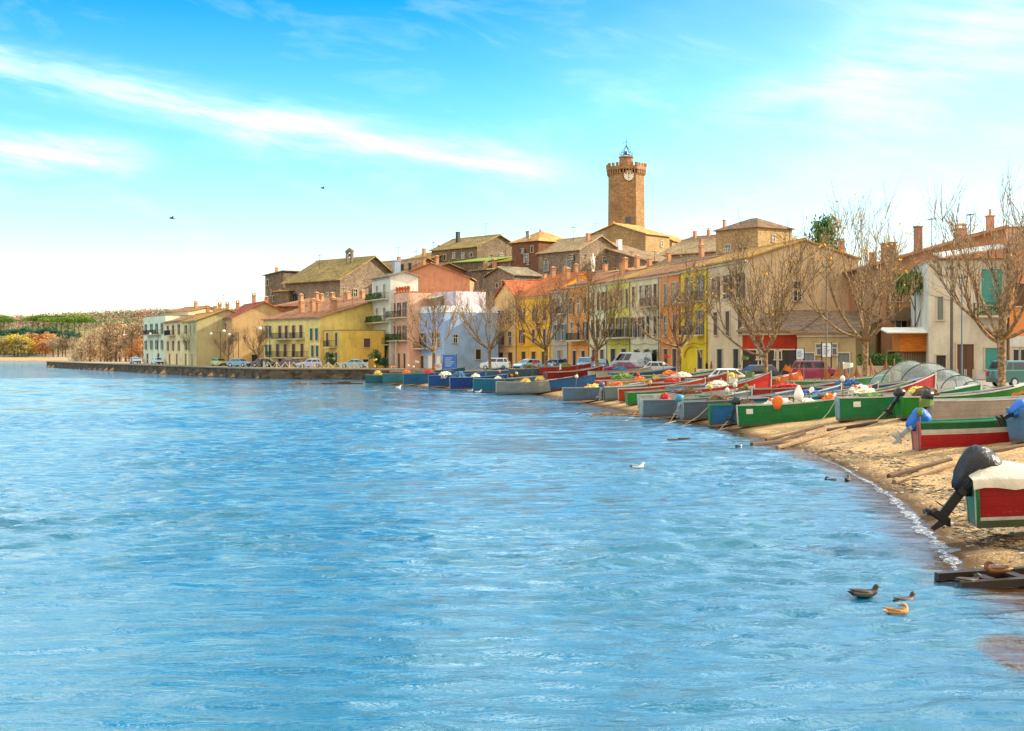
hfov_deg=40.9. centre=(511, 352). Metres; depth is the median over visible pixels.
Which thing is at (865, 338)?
plane tree
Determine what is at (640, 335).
window
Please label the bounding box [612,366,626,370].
fishing net
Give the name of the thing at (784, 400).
fishing net
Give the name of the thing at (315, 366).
fence
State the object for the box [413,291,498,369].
corner house
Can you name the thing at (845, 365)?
marker pole
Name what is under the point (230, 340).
plane tree
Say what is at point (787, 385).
tarpaulin
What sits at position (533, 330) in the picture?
window
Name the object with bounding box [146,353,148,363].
doorway
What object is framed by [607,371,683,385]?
fishing boat
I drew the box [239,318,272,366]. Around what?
plane tree
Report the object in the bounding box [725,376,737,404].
marker pole
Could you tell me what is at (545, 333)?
window
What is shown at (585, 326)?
window
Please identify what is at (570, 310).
window
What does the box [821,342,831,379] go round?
sign board
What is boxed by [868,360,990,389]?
hoop net
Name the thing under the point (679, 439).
driftwood
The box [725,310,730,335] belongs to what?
window
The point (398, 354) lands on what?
doorway
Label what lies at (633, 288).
window
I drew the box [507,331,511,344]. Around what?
window
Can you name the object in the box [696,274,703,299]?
window
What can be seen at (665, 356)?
marker pole
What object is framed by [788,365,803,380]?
hanging net
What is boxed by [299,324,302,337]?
window
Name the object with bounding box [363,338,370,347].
window
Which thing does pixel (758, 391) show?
fishing boat
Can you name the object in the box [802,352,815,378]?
doorway
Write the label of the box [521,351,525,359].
doorway
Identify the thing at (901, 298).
window
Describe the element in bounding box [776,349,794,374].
doorway
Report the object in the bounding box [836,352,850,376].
doorway
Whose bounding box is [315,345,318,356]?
window
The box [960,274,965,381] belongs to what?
utility pole
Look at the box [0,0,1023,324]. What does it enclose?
sky
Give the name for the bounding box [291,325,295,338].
window
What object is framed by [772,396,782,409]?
buoy
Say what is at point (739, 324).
window
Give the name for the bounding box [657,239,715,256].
stone house
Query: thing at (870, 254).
house
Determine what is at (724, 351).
corner house
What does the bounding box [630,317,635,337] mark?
window
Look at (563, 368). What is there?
fishing boat
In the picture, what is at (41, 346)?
tree
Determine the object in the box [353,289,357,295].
window
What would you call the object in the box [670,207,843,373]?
plane tree
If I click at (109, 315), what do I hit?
wood
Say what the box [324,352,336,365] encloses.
shrub
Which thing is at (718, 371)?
parked car
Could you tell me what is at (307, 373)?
quay wall
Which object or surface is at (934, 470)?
timber
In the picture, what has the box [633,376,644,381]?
fishing net
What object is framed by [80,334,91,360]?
poplar tree
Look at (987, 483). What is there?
fishing boat
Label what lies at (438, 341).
window
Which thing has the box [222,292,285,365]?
house
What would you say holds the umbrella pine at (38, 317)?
on the ground
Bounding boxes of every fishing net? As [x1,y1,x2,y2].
[422,369,434,372]
[452,371,465,376]
[520,378,530,383]
[585,383,598,386]
[610,381,622,385]
[611,372,635,379]
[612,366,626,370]
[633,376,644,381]
[662,369,674,374]
[663,377,679,382]
[672,371,691,376]
[676,387,701,394]
[705,380,728,387]
[706,395,731,400]
[720,372,738,376]
[736,385,752,391]
[740,399,754,403]
[763,398,794,403]
[794,398,814,402]
[822,393,835,399]
[834,379,860,386]
[848,384,874,393]
[859,392,882,396]
[906,386,921,392]
[912,386,940,395]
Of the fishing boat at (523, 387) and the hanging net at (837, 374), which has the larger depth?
the fishing boat at (523, 387)
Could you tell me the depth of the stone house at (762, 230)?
235.45 m
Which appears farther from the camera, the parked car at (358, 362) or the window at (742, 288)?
the parked car at (358, 362)
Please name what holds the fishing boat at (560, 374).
on the ground
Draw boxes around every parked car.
[129,357,140,363]
[150,357,163,363]
[210,358,226,365]
[226,358,250,366]
[251,358,277,366]
[278,359,299,366]
[296,359,322,367]
[338,359,366,367]
[480,358,510,369]
[513,359,541,368]
[542,359,566,366]
[576,357,593,366]
[592,359,608,366]
[603,362,641,370]
[643,361,672,369]
[708,368,745,376]
[742,365,779,376]
[791,361,843,377]
[986,360,1023,385]
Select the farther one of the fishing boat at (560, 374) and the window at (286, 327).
the window at (286, 327)
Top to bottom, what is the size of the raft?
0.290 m
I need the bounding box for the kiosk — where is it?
[881,327,927,378]
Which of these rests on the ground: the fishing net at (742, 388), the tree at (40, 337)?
the tree at (40, 337)
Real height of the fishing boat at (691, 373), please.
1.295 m
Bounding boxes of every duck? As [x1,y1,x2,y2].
[825,476,837,480]
[844,474,850,480]
[847,584,881,596]
[882,603,908,613]
[892,591,916,600]
[954,573,981,582]
[984,560,1012,573]
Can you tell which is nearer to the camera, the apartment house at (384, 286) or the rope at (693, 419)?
the rope at (693, 419)
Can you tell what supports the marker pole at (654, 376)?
in the fishing boat at (630, 397)
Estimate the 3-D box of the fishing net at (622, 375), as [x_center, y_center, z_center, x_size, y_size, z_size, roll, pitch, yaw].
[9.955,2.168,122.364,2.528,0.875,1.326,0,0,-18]
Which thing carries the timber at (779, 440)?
on the ground
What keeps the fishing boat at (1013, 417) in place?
on the ground
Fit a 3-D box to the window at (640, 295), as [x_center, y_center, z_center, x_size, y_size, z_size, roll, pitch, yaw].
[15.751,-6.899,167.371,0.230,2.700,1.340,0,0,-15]
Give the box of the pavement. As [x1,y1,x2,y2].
[55,361,426,372]
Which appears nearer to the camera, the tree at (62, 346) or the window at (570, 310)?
the window at (570, 310)
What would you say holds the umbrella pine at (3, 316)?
on the ground
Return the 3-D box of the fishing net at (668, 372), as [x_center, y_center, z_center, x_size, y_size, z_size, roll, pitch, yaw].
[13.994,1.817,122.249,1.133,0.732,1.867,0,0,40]
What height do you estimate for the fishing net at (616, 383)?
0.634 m
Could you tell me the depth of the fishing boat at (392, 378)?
171.36 m
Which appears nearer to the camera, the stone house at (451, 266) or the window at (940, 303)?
the window at (940, 303)
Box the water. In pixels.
[0,361,1023,730]
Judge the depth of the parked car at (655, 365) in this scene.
146.33 m
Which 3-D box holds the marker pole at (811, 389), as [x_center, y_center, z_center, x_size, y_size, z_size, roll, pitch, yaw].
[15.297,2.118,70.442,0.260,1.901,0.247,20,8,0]
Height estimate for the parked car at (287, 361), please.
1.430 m
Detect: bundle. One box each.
[374,370,381,374]
[660,392,670,398]
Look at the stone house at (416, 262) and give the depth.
280.44 m
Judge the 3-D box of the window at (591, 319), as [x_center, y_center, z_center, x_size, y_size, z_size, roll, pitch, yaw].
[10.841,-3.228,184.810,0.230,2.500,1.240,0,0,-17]
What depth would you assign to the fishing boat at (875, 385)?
76.24 m
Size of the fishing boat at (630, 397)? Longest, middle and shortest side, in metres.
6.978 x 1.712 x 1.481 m
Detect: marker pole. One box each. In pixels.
[648,374,659,389]
[662,355,669,369]
[707,374,712,396]
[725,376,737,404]
[733,371,736,396]
[738,355,748,374]
[744,372,754,399]
[770,364,792,394]
[808,377,816,398]
[840,361,852,396]
[916,398,933,421]
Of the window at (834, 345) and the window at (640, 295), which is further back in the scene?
the window at (640, 295)
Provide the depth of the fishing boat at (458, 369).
178.20 m
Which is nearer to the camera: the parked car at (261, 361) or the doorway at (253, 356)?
the parked car at (261, 361)
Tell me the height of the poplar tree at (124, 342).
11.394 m
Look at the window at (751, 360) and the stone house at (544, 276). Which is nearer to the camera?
the window at (751, 360)
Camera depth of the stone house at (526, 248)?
264.65 m
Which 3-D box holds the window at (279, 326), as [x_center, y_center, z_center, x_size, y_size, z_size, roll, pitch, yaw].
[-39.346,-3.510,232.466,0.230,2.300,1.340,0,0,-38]
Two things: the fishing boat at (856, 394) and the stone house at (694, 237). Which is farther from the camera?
the stone house at (694, 237)
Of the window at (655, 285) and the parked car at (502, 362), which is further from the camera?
the parked car at (502, 362)
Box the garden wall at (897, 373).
[857,366,900,380]
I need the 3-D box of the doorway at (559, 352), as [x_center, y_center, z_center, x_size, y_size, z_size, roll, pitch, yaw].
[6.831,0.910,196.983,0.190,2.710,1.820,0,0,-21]
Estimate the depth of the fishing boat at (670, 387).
97.48 m
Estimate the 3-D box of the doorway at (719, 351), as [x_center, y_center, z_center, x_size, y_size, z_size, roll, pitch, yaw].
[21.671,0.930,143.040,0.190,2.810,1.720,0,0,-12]
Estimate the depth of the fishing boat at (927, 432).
48.84 m
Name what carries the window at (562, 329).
in the terraced house at (559, 347)
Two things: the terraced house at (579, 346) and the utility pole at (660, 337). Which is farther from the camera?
the terraced house at (579, 346)
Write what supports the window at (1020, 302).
in the house at (1016, 347)
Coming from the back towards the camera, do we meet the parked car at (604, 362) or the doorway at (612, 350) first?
the doorway at (612, 350)
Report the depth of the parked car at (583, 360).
173.09 m
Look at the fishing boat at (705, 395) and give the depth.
84.44 m
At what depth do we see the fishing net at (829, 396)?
69.89 m
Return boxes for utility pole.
[657,315,660,360]
[823,263,827,366]
[948,265,954,379]
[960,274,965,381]
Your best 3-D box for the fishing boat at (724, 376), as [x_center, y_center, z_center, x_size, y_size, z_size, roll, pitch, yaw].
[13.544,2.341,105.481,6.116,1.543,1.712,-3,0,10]
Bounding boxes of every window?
[155,340,157,349]
[264,344,267,355]
[276,344,279,356]
[278,325,281,338]
[283,343,286,356]
[284,325,288,338]
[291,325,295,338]
[291,343,295,356]
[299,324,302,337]
[300,343,303,356]
[309,328,313,340]
[311,345,313,356]
[314,328,318,340]
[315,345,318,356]
[326,332,328,346]
[335,332,337,346]
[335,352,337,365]
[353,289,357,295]
[362,359,368,367]
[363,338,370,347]
[383,284,385,297]
[383,307,385,321]
[397,302,400,316]
[402,302,405,316]
[402,325,405,338]
[420,332,425,346]
[436,332,440,347]
[453,334,457,342]
[474,349,481,359]
[498,310,503,323]
[498,331,503,344]
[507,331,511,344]
[519,329,524,343]
[523,253,528,262]
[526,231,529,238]
[530,245,533,252]
[531,329,535,343]
[543,261,548,271]
[543,329,546,343]
[553,324,558,340]
[560,324,565,340]
[566,259,570,269]
[569,254,574,261]
[569,298,573,314]
[570,322,573,339]
[577,297,580,313]
[583,321,587,339]
[590,319,593,337]
[596,292,599,310]
[602,319,605,332]
[609,318,613,336]
[616,317,620,336]
[619,289,623,308]
[622,316,627,336]
[625,217,630,222]
[625,289,628,308]
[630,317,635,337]
[631,286,635,307]
[638,316,643,337]
[639,285,642,306]
[645,284,650,305]
[646,316,649,336]
[652,283,657,305]
[652,315,657,336]
[662,315,667,336]
[663,283,667,304]
[671,281,677,304]
[671,314,676,336]
[684,276,691,299]
[686,311,691,334]
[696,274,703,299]
[696,309,702,332]
[711,276,718,299]
[712,311,718,335]
[723,274,730,299]
[725,244,730,252]
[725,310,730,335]
[736,272,743,297]
[737,310,742,334]
[773,350,782,359]
[792,280,803,301]
[814,343,820,355]
[832,343,838,355]
[890,285,902,301]
[895,321,907,326]
[935,295,944,320]
[979,268,1003,305]
[983,347,997,369]
[1013,282,1023,306]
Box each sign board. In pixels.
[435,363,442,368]
[443,354,456,368]
[695,368,715,371]
[795,348,804,379]
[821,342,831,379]
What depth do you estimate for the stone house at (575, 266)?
243.08 m
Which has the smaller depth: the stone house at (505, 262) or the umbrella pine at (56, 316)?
the stone house at (505, 262)
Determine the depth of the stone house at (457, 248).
292.55 m
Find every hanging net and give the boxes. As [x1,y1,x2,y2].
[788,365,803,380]
[823,362,845,379]
[846,365,862,377]
[870,359,894,381]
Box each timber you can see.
[750,431,805,445]
[765,424,823,440]
[775,427,846,448]
[827,421,877,430]
[887,457,952,477]
[892,462,956,483]
[990,443,1023,452]
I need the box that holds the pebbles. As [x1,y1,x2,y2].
[776,422,1023,567]
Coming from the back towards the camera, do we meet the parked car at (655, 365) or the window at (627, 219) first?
the window at (627, 219)
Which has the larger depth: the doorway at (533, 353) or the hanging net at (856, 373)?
the doorway at (533, 353)
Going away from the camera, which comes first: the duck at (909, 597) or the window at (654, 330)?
the duck at (909, 597)
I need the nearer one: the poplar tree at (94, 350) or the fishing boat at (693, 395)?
the fishing boat at (693, 395)
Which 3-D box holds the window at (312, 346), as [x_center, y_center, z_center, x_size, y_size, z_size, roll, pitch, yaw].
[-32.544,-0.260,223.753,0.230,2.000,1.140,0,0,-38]
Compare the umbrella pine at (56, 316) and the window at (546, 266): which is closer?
the window at (546, 266)
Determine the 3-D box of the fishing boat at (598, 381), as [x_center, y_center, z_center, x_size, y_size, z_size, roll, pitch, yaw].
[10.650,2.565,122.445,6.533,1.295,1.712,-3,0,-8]
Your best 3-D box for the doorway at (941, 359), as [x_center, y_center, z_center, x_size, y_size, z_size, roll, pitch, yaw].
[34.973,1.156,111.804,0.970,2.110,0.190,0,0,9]
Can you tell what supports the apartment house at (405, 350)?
on the ground
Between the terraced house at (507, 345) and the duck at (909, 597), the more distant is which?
the terraced house at (507, 345)
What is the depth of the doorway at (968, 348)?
111.51 m
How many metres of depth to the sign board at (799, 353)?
112.95 m
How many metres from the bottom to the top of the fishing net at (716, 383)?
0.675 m
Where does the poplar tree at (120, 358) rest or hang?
on the ground
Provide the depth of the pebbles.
41.12 m
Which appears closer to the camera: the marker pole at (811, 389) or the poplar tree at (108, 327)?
the marker pole at (811, 389)
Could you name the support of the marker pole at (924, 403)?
in the fishing boat at (927, 432)
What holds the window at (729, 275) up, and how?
in the corner house at (724, 351)
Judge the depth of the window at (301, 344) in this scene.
226.40 m
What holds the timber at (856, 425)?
on the ground
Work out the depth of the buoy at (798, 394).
69.65 m
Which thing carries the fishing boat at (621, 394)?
on the ground
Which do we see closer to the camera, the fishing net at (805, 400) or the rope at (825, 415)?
the rope at (825, 415)
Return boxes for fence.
[263,362,367,367]
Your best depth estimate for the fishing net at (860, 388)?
72.84 m
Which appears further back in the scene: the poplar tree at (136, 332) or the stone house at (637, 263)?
the poplar tree at (136, 332)
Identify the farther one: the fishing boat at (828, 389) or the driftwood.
the fishing boat at (828, 389)
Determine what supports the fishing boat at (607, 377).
on the ground
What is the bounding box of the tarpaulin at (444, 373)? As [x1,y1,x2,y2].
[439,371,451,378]
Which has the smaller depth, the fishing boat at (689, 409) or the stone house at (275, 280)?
the fishing boat at (689, 409)
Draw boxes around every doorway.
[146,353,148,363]
[251,354,257,365]
[397,353,400,367]
[403,353,405,367]
[420,355,424,367]
[427,354,431,367]
[435,354,440,369]
[498,352,503,357]
[507,352,512,367]
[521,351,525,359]
[531,351,535,358]
[541,351,543,364]
[557,350,561,358]
[572,350,576,364]
[581,350,585,356]
[591,349,594,360]
[599,349,603,358]
[610,348,615,362]
[652,349,657,360]
[663,348,668,363]
[671,348,676,366]
[697,349,702,368]
[716,348,722,368]
[732,348,739,367]
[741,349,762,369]
[758,349,778,369]
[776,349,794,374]
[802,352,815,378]
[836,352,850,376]
[886,350,894,365]
[935,354,946,378]
[956,343,974,378]
[1011,346,1023,359]
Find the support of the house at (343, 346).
on the ground
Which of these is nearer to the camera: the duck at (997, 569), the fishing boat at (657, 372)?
the duck at (997, 569)
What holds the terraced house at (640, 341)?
on the ground
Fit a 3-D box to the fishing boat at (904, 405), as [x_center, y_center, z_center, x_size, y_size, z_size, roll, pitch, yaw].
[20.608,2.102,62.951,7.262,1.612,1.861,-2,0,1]
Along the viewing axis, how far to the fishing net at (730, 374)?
106.11 m
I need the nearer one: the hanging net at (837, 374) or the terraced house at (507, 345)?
the hanging net at (837, 374)
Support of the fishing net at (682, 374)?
in the fishing boat at (660, 379)
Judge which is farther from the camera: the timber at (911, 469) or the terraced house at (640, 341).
the terraced house at (640, 341)
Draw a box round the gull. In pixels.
[630,462,644,467]
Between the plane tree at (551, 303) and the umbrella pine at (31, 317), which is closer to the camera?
the plane tree at (551, 303)
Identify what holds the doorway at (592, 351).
in the terraced house at (603, 352)
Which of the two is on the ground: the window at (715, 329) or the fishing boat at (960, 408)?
the fishing boat at (960, 408)
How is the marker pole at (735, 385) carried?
in the fishing boat at (718, 414)
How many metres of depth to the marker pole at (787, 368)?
78.49 m
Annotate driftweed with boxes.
[820,447,1023,558]
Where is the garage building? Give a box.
[791,310,880,378]
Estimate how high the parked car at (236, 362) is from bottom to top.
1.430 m
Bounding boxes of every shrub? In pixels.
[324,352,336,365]
[368,349,382,367]
[378,356,388,366]
[635,348,657,363]
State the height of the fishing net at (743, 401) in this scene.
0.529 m
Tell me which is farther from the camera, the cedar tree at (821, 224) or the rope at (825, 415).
the cedar tree at (821, 224)
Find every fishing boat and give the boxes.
[365,374,382,383]
[382,372,421,383]
[403,370,453,384]
[415,366,465,372]
[428,370,485,386]
[449,373,507,388]
[456,366,505,373]
[473,376,535,390]
[484,365,537,376]
[495,378,556,392]
[507,365,559,376]
[514,375,574,381]
[530,373,595,391]
[537,362,591,374]
[543,365,602,379]
[562,381,644,400]
[588,366,650,375]
[594,374,661,385]
[596,371,633,379]
[596,378,679,400]
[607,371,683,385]
[608,366,676,376]
[617,377,705,401]
[625,378,721,404]
[637,393,675,407]
[639,389,752,417]
[640,368,714,378]
[648,371,727,386]
[652,372,711,382]
[654,384,754,397]
[665,376,755,391]
[672,370,771,393]
[673,388,795,419]
[685,373,762,380]
[695,382,794,396]
[706,371,797,387]
[707,391,833,424]
[726,394,852,426]
[731,383,841,401]
[752,376,854,395]
[769,381,878,398]
[784,372,889,384]
[809,374,928,389]
[818,372,935,398]
[834,381,981,420]
[853,382,982,395]
[883,383,1023,418]
[889,407,1009,451]
[921,390,1023,419]
[922,444,1023,530]
[994,399,1023,441]
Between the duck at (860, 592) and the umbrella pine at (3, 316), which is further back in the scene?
the umbrella pine at (3, 316)
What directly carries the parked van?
on the ground
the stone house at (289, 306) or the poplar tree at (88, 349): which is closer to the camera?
the stone house at (289, 306)
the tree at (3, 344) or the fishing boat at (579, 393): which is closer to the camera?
the fishing boat at (579, 393)
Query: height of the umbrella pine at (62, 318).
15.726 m
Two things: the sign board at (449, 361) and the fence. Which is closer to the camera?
the sign board at (449, 361)
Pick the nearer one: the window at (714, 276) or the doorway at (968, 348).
the doorway at (968, 348)
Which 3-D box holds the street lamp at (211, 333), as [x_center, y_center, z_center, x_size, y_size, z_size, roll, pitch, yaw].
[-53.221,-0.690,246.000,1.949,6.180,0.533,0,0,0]
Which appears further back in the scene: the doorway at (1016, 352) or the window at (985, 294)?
the window at (985, 294)
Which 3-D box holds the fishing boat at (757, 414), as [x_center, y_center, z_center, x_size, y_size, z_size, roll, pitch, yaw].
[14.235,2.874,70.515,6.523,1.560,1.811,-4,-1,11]
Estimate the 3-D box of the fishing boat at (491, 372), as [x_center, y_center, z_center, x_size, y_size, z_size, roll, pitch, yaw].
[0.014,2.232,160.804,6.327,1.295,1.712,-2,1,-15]
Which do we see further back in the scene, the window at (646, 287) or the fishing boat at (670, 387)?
the window at (646, 287)
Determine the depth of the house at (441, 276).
237.40 m
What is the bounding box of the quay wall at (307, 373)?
[46,361,389,378]
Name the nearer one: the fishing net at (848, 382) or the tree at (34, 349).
the fishing net at (848, 382)
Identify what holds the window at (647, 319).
in the terraced house at (640, 341)
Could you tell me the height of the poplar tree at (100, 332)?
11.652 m
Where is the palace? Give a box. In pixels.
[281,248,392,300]
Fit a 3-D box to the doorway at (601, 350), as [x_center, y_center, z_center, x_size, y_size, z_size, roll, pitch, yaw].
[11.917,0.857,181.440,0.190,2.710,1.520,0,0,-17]
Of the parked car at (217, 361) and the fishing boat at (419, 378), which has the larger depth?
the parked car at (217, 361)
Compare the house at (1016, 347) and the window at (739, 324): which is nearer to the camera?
the house at (1016, 347)
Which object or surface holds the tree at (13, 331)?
on the ground
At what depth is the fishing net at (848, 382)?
79.75 m
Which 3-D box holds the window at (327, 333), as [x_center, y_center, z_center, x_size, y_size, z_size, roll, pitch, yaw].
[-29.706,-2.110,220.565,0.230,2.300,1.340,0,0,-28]
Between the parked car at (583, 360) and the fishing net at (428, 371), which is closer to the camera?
the fishing net at (428, 371)
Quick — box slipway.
[934,566,1023,588]
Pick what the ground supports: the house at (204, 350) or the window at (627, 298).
the house at (204, 350)
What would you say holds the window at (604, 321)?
in the terraced house at (603, 352)
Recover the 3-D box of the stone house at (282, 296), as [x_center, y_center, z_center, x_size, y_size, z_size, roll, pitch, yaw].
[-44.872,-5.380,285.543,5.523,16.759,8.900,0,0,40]
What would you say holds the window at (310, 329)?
in the house at (297, 334)
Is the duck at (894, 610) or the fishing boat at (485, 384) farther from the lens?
the fishing boat at (485, 384)
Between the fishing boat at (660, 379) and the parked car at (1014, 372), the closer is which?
the parked car at (1014, 372)
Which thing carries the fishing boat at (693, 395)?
on the ground
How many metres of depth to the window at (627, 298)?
172.39 m
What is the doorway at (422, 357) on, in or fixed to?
in the corner house at (470, 351)
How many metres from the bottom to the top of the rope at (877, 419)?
1.253 m
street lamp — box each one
[123,333,131,363]
[210,332,220,365]
[258,326,269,366]
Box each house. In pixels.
[143,315,190,363]
[162,305,209,364]
[164,300,217,314]
[180,302,221,364]
[186,298,240,365]
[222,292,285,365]
[261,288,371,367]
[262,267,298,304]
[271,290,293,304]
[273,292,351,311]
[323,330,384,367]
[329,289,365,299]
[364,260,421,367]
[382,247,434,270]
[384,291,439,367]
[401,251,476,291]
[406,252,468,274]
[408,242,442,262]
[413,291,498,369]
[429,232,511,262]
[449,256,511,276]
[468,255,519,291]
[482,266,541,305]
[493,280,537,367]
[497,240,512,266]
[509,229,564,272]
[516,266,590,364]
[528,274,547,281]
[535,227,617,278]
[549,273,596,363]
[562,260,602,273]
[566,255,628,364]
[585,253,609,275]
[588,263,646,360]
[590,221,671,253]
[601,251,672,362]
[601,254,651,272]
[605,240,665,270]
[628,258,702,360]
[645,243,729,267]
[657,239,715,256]
[658,255,722,366]
[667,234,682,246]
[679,247,766,372]
[681,228,715,241]
[705,228,860,368]
[713,218,795,252]
[842,209,1009,365]
[868,251,896,262]
[910,244,1010,378]
[1004,226,1023,359]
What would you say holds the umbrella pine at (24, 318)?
on the ground
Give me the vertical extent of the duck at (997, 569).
0.231 m
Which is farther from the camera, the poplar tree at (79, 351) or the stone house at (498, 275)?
the poplar tree at (79, 351)
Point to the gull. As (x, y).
(637, 466)
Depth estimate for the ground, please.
49.04 m
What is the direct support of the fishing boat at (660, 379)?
on the ground
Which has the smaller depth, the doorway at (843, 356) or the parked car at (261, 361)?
the doorway at (843, 356)
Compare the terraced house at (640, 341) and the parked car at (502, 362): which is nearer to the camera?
the terraced house at (640, 341)
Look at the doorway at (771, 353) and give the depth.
122.88 m
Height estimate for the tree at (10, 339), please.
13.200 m
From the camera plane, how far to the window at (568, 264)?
254.55 m
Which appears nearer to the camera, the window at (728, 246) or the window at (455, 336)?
the window at (455, 336)
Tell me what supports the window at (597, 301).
in the terraced house at (603, 352)
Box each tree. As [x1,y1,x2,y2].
[0,339,9,355]
[4,335,31,356]
[5,333,27,355]
[8,328,20,336]
[10,338,32,356]
[25,332,40,353]
[25,338,38,355]
[31,334,47,353]
[31,339,49,355]
[34,328,49,338]
[36,340,52,355]
[41,332,59,351]
[44,337,60,356]
[46,329,59,336]
[47,334,68,356]
[54,338,70,356]
[55,333,69,341]
[57,337,74,356]
[64,329,82,341]
[65,334,79,351]
[66,349,77,360]
[71,349,84,360]
[73,338,85,360]
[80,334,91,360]
[81,334,95,360]
[86,328,97,360]
[90,323,103,360]
[95,322,109,360]
[96,322,112,361]
[101,317,117,361]
[104,321,123,361]
[108,318,126,361]
[116,324,128,361]
[117,324,132,361]
[123,320,141,359]
[123,337,143,358]
[125,320,143,357]
[134,322,143,361]
[179,328,190,349]
[210,322,241,366]
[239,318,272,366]
[379,280,461,369]
[449,278,526,368]
[504,263,584,366]
[546,244,628,366]
[602,251,730,371]
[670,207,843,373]
[767,168,929,376]
[804,210,843,249]
[887,265,922,326]
[907,149,1023,387]
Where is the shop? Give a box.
[736,310,827,374]
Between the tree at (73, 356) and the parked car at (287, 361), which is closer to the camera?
the parked car at (287, 361)
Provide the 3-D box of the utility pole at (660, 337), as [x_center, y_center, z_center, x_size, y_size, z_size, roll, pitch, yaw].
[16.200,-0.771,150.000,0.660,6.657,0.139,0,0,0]
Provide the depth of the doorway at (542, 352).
202.40 m
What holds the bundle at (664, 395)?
on the fishing boat at (656, 407)
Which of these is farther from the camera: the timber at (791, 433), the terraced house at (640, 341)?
the terraced house at (640, 341)
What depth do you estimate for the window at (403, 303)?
213.73 m
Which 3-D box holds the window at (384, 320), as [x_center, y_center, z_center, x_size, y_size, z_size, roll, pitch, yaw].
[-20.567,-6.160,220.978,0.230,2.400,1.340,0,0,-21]
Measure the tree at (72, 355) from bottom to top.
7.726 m
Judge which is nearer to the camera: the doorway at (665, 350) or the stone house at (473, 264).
the doorway at (665, 350)
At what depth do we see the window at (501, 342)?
213.47 m
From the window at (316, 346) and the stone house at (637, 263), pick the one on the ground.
the stone house at (637, 263)
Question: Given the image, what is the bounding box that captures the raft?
[321,382,362,383]
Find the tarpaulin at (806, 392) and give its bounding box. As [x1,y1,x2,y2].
[802,389,822,395]
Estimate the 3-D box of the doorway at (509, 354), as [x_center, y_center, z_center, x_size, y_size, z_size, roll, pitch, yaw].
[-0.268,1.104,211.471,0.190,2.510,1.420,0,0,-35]
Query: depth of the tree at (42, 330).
815.67 m
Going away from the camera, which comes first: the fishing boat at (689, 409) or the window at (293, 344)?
the fishing boat at (689, 409)
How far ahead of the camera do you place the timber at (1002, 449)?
45.76 m
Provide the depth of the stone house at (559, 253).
255.54 m
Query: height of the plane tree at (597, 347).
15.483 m
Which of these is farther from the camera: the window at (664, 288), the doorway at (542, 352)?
the doorway at (542, 352)
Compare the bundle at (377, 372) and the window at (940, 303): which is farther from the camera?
the bundle at (377, 372)
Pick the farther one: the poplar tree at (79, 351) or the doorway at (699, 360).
the poplar tree at (79, 351)
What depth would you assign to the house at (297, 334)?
227.39 m
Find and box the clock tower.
[606,142,646,227]
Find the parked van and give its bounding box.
[609,352,653,367]
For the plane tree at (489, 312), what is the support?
on the ground
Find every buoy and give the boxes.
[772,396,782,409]
[794,385,803,400]
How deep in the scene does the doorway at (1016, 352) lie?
109.75 m
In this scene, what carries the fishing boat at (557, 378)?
on the ground
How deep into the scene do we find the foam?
31.23 m
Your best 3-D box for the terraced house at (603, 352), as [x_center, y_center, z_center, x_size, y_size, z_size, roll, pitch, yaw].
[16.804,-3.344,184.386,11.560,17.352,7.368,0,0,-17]
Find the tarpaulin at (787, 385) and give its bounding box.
[771,382,802,387]
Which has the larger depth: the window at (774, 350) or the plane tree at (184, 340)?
the plane tree at (184, 340)
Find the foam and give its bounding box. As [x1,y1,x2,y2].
[806,452,958,569]
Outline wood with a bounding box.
[1,307,235,330]
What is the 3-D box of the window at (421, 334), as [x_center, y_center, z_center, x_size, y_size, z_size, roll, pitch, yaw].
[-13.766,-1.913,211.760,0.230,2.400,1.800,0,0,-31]
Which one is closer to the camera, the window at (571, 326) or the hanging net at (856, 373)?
the hanging net at (856, 373)
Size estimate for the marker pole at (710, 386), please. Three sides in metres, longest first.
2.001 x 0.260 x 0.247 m
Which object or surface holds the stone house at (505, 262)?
on the ground
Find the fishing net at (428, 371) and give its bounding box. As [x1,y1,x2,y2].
[422,369,434,372]
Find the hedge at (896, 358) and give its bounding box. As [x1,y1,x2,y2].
[856,352,902,376]
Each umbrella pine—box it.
[0,315,14,327]
[0,317,15,328]
[21,315,37,329]
[26,315,39,330]
[33,315,52,327]
[37,316,59,326]
[51,315,72,329]
[56,316,79,330]
[69,313,93,331]
[72,317,96,336]
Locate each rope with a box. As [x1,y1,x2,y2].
[681,407,707,426]
[817,400,835,424]
[867,406,889,426]
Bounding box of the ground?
[0,318,1023,651]
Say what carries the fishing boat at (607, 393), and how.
on the ground
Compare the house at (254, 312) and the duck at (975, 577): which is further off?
the house at (254, 312)
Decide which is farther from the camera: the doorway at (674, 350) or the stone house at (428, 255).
the stone house at (428, 255)
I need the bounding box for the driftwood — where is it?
[667,438,689,439]
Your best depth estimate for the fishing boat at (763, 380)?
92.01 m

